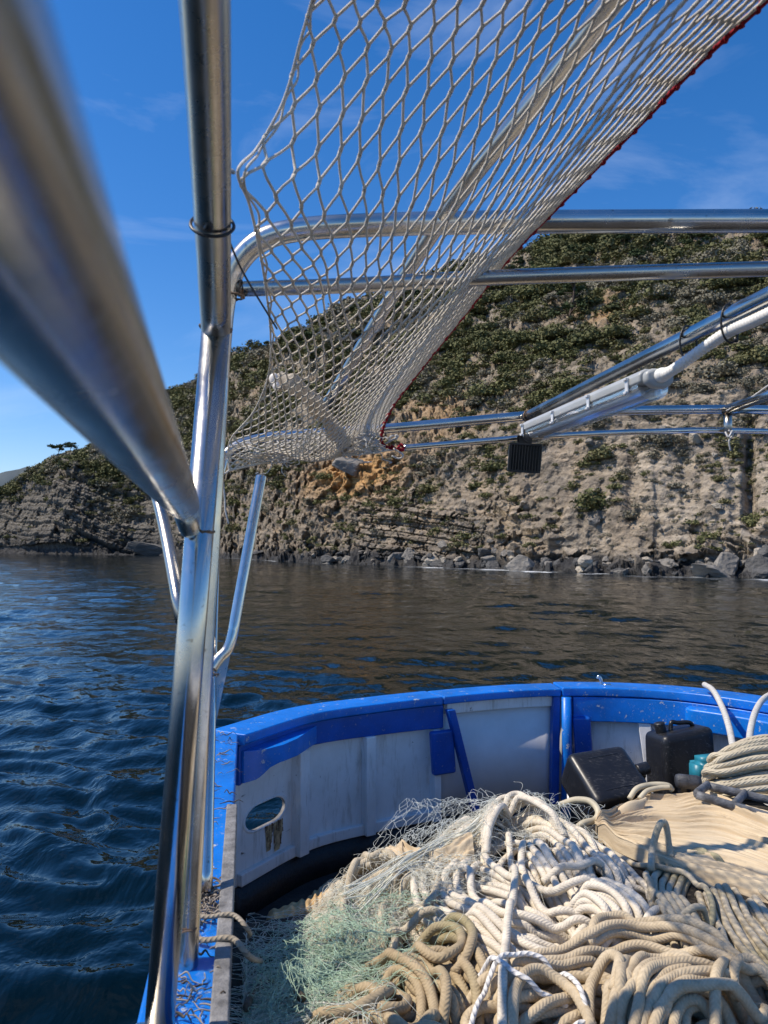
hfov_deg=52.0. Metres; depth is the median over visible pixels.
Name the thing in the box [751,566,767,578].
boulder
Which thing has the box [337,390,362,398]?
bush
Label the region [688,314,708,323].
bush
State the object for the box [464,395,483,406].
bush
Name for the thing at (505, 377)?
bush
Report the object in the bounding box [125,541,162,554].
boulder
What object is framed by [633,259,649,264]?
bush
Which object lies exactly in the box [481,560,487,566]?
boulder
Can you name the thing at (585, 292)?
bush
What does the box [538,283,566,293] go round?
bush
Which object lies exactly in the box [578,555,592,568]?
boulder
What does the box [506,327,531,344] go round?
bush
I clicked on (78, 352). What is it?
tube frame
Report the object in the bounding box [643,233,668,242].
bush
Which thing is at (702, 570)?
boulder
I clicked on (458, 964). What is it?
rope coil
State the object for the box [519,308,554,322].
bush
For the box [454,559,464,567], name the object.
boulder
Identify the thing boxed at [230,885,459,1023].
green net
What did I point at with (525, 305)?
bush
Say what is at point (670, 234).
bush
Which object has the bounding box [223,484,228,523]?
cord
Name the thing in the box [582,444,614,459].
bush
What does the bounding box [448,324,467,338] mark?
bush
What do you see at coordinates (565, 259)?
bush
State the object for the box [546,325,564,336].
bush
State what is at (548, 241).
bush
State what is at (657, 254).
bush
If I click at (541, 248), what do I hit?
bush
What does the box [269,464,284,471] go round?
bush
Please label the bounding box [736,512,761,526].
bush
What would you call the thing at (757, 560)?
boulder
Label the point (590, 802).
rope
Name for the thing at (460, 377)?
bush
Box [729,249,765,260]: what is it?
bush
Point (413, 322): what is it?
bush
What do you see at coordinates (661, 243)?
pine tree
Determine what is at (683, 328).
cable tie
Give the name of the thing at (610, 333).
bush
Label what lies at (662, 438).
bush
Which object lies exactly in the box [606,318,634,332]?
bush
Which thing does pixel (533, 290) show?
bush
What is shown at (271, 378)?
net float
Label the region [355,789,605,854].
clear net
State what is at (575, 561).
boulder
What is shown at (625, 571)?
boulder
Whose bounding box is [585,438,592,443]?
boulder
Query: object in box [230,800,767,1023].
net heap
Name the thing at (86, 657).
sea
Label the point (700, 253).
bush
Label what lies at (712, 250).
bush
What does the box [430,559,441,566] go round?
boulder
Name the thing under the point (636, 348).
bush
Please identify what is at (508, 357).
bush
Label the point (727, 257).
bush
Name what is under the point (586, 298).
bush
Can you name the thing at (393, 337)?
bush
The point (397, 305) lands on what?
pine tree
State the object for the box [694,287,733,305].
bush
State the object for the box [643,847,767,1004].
rope coil
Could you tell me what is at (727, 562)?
boulder
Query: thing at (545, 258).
bush
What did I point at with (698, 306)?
bush
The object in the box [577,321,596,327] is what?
bush
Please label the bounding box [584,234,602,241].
bush
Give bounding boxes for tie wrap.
[189,217,277,328]
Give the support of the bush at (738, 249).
on the hillside
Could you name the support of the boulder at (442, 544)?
on the hillside
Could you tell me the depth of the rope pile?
2.25 m
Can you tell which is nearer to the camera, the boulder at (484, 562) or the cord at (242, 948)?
the cord at (242, 948)
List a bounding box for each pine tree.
[47,444,71,453]
[63,442,78,449]
[299,331,311,342]
[389,302,401,315]
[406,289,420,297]
[507,256,524,268]
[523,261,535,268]
[549,282,587,324]
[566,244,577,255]
[580,246,597,255]
[628,249,646,258]
[653,240,671,253]
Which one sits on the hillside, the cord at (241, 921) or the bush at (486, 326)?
the bush at (486, 326)
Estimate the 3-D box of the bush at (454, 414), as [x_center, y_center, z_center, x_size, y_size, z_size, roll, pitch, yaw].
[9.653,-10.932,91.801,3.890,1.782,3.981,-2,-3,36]
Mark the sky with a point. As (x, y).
(706, 147)
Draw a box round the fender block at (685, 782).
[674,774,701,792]
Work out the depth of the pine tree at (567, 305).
99.16 m
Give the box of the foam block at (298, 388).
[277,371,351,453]
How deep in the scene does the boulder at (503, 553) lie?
70.66 m
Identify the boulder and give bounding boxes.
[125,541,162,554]
[253,550,263,554]
[320,555,336,562]
[332,457,363,476]
[341,556,350,563]
[387,552,403,562]
[401,547,414,559]
[424,552,437,563]
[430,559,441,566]
[437,540,448,548]
[453,556,461,560]
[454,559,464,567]
[478,548,492,557]
[480,555,495,560]
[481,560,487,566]
[485,560,500,568]
[500,549,507,555]
[505,554,534,570]
[507,550,516,556]
[540,558,550,566]
[573,558,578,564]
[575,565,584,572]
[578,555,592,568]
[584,564,591,572]
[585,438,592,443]
[588,517,599,527]
[602,556,610,562]
[622,569,628,573]
[641,565,651,574]
[642,557,652,561]
[658,558,674,566]
[666,560,678,567]
[689,433,701,444]
[690,563,730,577]
[711,503,721,508]
[714,552,738,575]
[738,560,744,566]
[742,563,756,572]
[745,554,767,567]
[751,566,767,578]
[757,546,767,556]
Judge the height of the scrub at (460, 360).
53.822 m
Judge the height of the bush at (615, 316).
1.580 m
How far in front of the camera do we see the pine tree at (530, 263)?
123.79 m
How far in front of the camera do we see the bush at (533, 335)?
94.74 m
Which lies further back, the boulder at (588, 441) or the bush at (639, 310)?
the bush at (639, 310)
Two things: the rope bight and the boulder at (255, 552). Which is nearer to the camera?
the rope bight
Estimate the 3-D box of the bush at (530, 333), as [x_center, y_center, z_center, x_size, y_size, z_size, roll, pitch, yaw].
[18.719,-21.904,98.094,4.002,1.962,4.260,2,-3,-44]
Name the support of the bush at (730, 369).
on the hillside
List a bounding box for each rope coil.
[309,912,491,1023]
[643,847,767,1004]
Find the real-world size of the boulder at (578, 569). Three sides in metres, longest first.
1.239 x 1.073 x 0.715 m
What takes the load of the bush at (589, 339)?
on the hillside
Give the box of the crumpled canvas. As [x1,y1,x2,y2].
[266,832,477,938]
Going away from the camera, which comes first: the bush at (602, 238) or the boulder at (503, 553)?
the boulder at (503, 553)
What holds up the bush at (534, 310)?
on the hillside
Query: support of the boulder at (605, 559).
on the hillside
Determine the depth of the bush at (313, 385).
126.03 m
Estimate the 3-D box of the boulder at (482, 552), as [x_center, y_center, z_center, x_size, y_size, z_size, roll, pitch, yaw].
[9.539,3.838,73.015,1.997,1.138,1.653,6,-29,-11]
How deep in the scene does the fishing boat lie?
3.99 m
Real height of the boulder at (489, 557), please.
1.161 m
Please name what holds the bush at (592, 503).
on the hillside
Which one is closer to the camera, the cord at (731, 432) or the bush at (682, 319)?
the cord at (731, 432)
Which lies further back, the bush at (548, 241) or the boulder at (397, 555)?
the bush at (548, 241)
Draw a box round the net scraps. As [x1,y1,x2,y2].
[145,731,242,1023]
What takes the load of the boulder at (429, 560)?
on the hillside
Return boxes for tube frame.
[0,0,767,1023]
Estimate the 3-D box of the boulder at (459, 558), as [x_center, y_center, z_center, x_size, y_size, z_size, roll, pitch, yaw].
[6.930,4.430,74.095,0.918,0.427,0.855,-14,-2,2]
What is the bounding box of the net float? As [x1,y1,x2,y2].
[269,373,279,389]
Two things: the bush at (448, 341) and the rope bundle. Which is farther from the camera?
the bush at (448, 341)
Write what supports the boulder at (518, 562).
on the hillside
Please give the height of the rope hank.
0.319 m
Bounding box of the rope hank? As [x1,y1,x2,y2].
[701,682,767,799]
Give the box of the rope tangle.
[294,845,445,954]
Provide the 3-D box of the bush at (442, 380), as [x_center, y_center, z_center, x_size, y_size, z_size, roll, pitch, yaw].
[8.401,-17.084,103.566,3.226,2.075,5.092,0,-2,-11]
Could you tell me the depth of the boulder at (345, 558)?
91.06 m
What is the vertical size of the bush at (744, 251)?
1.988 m
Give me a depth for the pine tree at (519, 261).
128.42 m
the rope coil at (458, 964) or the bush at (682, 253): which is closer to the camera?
the rope coil at (458, 964)
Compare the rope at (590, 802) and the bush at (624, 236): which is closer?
the rope at (590, 802)
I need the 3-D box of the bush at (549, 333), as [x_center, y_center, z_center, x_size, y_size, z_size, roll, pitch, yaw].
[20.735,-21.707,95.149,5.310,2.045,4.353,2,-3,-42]
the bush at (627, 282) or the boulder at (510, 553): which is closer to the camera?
the boulder at (510, 553)
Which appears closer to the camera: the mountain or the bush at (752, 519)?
the bush at (752, 519)
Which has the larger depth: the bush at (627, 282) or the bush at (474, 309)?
the bush at (474, 309)
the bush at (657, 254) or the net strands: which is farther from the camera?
the bush at (657, 254)
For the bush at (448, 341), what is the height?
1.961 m
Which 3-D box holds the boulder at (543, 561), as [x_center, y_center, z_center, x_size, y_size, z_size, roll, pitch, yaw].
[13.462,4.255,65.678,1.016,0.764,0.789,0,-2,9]
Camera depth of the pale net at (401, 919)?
2.21 m
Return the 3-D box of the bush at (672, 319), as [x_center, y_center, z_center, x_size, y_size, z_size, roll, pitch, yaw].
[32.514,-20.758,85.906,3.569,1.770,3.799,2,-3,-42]
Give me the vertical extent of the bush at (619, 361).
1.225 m
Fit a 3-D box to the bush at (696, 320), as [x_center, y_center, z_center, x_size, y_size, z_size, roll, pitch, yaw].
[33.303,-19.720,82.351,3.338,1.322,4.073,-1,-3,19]
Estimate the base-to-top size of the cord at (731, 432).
0.070 m
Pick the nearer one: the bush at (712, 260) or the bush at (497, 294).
the bush at (712, 260)
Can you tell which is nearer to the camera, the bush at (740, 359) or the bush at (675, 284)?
the bush at (740, 359)
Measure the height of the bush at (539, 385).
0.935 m
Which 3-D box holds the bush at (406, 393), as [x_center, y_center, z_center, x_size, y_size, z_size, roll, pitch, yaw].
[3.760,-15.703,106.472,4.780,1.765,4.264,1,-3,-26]
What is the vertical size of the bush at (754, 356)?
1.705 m
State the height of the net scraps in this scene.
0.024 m
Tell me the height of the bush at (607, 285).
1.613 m
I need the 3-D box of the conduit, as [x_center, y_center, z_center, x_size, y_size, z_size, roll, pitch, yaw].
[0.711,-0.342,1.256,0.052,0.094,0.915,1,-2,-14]
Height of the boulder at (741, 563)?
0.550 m
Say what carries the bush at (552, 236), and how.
on the hillside
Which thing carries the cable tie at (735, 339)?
attached to the tube frame
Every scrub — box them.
[0,233,767,556]
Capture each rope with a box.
[469,951,596,1023]
[497,830,518,1023]
[558,796,600,827]
[606,846,715,926]
[627,782,674,800]
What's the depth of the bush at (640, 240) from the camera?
111.55 m
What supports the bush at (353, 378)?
on the hillside
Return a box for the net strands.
[335,811,483,928]
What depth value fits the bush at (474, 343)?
102.59 m
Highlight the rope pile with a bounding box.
[409,791,671,1004]
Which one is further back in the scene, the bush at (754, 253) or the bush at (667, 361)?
the bush at (754, 253)
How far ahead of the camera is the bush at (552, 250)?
123.34 m
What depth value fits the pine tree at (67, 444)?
209.62 m
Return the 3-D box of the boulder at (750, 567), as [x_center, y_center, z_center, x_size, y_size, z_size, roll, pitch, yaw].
[25.105,3.901,53.791,1.101,0.948,1.686,0,-2,-4]
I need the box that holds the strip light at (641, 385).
[520,368,672,437]
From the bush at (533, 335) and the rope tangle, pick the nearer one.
the rope tangle
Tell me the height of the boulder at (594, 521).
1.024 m
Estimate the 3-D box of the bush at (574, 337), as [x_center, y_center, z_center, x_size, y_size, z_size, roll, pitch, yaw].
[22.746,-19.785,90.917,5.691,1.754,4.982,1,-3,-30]
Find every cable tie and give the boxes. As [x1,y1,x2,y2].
[679,325,696,355]
[720,303,738,343]
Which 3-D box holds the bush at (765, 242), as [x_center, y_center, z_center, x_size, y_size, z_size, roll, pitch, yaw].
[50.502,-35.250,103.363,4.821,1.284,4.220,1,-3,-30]
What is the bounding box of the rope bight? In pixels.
[647,818,674,871]
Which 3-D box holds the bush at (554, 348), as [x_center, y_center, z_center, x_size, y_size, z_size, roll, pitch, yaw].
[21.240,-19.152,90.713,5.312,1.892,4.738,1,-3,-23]
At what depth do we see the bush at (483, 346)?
100.41 m
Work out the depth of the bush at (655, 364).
74.53 m
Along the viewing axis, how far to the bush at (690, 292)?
90.97 m
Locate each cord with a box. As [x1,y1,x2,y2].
[199,934,263,963]
[200,912,251,938]
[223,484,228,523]
[725,430,733,450]
[726,385,767,410]
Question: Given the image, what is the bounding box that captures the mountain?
[0,467,29,485]
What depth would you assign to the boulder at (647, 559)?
58.34 m
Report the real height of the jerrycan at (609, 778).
0.298 m
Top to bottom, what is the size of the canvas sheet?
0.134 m
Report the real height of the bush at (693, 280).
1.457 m
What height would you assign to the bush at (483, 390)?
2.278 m
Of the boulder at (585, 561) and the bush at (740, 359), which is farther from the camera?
the bush at (740, 359)
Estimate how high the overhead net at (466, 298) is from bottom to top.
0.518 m
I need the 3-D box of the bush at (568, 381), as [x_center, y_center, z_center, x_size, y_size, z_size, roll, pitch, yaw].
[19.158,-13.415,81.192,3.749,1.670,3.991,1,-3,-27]
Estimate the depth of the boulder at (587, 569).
60.35 m
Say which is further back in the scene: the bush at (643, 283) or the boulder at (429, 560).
the bush at (643, 283)
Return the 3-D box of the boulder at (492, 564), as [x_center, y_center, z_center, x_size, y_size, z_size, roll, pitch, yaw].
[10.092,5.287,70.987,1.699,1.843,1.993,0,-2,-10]
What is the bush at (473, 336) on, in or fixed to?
on the hillside
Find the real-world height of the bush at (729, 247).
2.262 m
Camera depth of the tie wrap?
1.05 m
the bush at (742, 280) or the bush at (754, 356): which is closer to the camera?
the bush at (754, 356)
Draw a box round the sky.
[0,0,767,472]
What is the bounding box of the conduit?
[654,307,767,382]
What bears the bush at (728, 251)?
on the hillside
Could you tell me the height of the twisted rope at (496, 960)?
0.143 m
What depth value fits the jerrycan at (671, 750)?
3.80 m
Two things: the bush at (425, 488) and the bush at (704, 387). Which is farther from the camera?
the bush at (425, 488)
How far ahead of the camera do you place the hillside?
82.85 m
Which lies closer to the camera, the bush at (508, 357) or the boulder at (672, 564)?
the boulder at (672, 564)
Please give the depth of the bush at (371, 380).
114.64 m
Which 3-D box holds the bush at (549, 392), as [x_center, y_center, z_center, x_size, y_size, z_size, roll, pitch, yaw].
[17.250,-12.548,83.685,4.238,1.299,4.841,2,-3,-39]
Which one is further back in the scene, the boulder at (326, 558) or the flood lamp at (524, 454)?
the boulder at (326, 558)
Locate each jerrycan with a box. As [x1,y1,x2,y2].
[561,747,651,819]
[645,720,713,793]
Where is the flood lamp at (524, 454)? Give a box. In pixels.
[507,432,542,473]
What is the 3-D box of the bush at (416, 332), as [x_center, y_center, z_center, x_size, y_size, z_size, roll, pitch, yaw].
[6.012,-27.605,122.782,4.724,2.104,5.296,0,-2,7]
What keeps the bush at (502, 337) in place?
on the hillside
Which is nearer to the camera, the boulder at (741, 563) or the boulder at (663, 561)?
the boulder at (741, 563)
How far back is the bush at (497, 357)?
96.51 m
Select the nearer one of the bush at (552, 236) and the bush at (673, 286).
the bush at (673, 286)
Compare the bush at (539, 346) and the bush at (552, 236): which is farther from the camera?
the bush at (552, 236)
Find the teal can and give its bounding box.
[689,753,709,776]
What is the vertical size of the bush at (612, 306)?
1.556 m
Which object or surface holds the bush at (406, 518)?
on the hillside
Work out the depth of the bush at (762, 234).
103.75 m
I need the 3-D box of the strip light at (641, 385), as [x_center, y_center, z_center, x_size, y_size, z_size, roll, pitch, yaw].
[0.523,-0.262,2.075,0.092,0.071,0.786,0,-2,-10]
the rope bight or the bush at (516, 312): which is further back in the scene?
the bush at (516, 312)
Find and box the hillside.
[0,233,767,577]
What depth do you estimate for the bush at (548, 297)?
106.25 m
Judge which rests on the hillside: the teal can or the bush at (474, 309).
the bush at (474, 309)
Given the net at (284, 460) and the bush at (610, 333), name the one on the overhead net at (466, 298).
the net at (284, 460)
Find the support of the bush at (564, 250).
on the hillside
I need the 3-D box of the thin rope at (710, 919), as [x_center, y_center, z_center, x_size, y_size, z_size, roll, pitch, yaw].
[0.814,1.073,2.320,0.229,0.116,0.645,0,-2,0]
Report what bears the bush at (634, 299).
on the hillside
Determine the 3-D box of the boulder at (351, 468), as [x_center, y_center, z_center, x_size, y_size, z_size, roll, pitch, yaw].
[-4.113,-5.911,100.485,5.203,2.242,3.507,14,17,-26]
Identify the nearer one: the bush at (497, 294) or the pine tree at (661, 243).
the pine tree at (661, 243)
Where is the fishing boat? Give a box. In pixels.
[137,675,767,1023]
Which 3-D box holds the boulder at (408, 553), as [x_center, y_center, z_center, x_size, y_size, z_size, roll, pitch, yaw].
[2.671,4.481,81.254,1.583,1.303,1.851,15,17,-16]
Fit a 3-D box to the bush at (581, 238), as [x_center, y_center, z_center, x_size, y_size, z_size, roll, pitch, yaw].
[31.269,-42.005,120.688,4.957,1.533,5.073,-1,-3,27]
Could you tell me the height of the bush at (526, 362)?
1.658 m
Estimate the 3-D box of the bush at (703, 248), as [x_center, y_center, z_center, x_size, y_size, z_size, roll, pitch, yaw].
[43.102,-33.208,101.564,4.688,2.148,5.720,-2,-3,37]
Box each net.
[224,0,767,473]
[230,782,613,1023]
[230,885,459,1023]
[239,422,394,476]
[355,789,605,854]
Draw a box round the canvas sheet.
[595,792,767,902]
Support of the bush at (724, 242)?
on the hillside
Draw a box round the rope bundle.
[460,910,767,1023]
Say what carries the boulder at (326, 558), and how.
on the hillside
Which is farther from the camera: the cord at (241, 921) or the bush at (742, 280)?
the bush at (742, 280)
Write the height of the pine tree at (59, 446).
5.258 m
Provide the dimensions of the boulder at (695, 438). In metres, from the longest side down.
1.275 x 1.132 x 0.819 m
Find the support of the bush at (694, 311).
on the hillside
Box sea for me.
[0,553,767,1023]
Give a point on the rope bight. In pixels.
(661, 823)
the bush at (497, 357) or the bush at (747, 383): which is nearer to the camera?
the bush at (747, 383)
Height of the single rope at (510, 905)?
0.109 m
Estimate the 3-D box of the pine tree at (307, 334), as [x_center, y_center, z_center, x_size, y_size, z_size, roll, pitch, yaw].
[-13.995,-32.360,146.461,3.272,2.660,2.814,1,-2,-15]
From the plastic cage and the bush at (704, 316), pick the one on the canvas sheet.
the plastic cage
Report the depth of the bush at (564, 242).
123.05 m
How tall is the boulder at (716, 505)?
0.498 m
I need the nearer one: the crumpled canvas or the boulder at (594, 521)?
the crumpled canvas
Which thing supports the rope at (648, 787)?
on the canvas sheet
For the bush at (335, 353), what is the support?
on the hillside
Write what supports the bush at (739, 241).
on the hillside
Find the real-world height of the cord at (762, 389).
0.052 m
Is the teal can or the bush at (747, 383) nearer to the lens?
the teal can
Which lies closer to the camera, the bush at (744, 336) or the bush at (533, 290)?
the bush at (744, 336)
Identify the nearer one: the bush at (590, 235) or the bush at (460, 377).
the bush at (460, 377)
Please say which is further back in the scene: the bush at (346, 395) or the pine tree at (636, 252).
the bush at (346, 395)
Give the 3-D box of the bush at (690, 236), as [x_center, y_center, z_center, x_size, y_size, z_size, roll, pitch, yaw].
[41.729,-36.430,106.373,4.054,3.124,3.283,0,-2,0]
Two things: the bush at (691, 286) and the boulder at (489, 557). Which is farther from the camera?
the bush at (691, 286)
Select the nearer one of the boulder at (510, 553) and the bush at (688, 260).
the boulder at (510, 553)
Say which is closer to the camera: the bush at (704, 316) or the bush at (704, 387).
the bush at (704, 387)
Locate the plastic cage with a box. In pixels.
[693,780,767,813]
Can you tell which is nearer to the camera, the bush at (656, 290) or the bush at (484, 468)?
the bush at (484, 468)
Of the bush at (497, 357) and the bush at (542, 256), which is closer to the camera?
the bush at (497, 357)
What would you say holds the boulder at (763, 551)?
on the hillside
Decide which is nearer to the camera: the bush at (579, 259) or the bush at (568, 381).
the bush at (568, 381)
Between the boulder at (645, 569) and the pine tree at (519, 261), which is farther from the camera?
the pine tree at (519, 261)
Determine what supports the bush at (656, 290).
on the hillside
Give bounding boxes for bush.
[263,468,276,476]
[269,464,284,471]
[309,382,329,389]
[326,349,349,362]
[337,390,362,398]
[348,371,370,381]
[359,374,382,387]
[386,330,413,343]
[399,390,426,399]
[401,514,420,522]
[405,317,425,329]
[409,327,425,337]
[415,483,438,491]
[435,374,458,386]
[439,335,460,350]
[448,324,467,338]
[449,371,467,381]
[449,410,475,417]
[462,380,502,398]
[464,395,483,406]
[467,320,497,334]
[467,329,491,345]
[470,304,484,312]
[472,337,485,347]
[476,336,511,353]
[477,458,507,471]
[486,290,504,302]
[489,329,512,341]
[490,350,519,362]
[490,352,521,365]
[491,370,532,382]
[506,308,527,319]
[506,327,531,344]
[512,284,543,298]
[513,353,540,364]
[516,328,542,342]
[517,300,555,311]
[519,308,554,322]
[520,387,556,400]
[525,333,543,341]
[526,302,549,314]
[527,334,568,353]
[529,245,550,255]
[529,378,555,388]
[533,251,558,264]
[534,323,574,340]
[538,237,569,255]
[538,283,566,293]
[540,246,560,258]
[540,291,570,304]
[541,255,560,262]
[542,234,568,241]
[542,237,564,247]
[544,337,585,354]
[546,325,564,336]
[549,374,587,389]
[557,249,587,264]
[561,243,579,258]
[566,288,591,306]
[566,332,589,344]
[567,327,599,344]
[568,234,598,243]
[569,252,592,264]
[569,486,609,508]
[573,234,595,242]
[575,290,604,305]
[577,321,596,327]
[581,321,635,338]
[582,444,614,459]
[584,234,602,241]
[591,234,621,244]
[594,301,628,315]
[602,281,631,288]
[605,309,636,321]
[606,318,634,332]
[612,359,625,366]
[613,233,631,245]
[619,280,650,284]
[619,343,645,359]
[623,303,654,318]
[625,292,643,305]
[627,348,675,367]
[632,234,658,247]
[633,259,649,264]
[635,282,673,298]
[636,280,665,290]
[638,360,662,370]
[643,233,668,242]
[647,233,682,237]
[648,434,676,442]
[652,243,677,257]
[655,280,685,290]
[658,280,688,287]
[659,314,690,331]
[661,247,695,263]
[663,314,688,327]
[666,285,686,292]
[670,253,695,263]
[672,286,701,299]
[672,302,711,315]
[677,305,713,319]
[678,233,710,246]
[680,283,696,292]
[682,381,716,393]
[683,278,707,285]
[683,360,750,380]
[686,315,708,325]
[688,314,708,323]
[689,250,712,260]
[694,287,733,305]
[697,277,751,291]
[701,246,729,255]
[701,329,750,340]
[703,256,726,262]
[704,245,723,255]
[714,238,736,246]
[714,354,750,365]
[716,243,743,254]
[718,247,740,255]
[719,253,734,261]
[720,238,751,249]
[725,244,756,257]
[726,242,750,254]
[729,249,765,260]
[735,344,767,362]
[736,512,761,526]
[741,376,767,387]
[752,233,767,238]
[759,237,767,245]
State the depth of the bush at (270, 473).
119.67 m

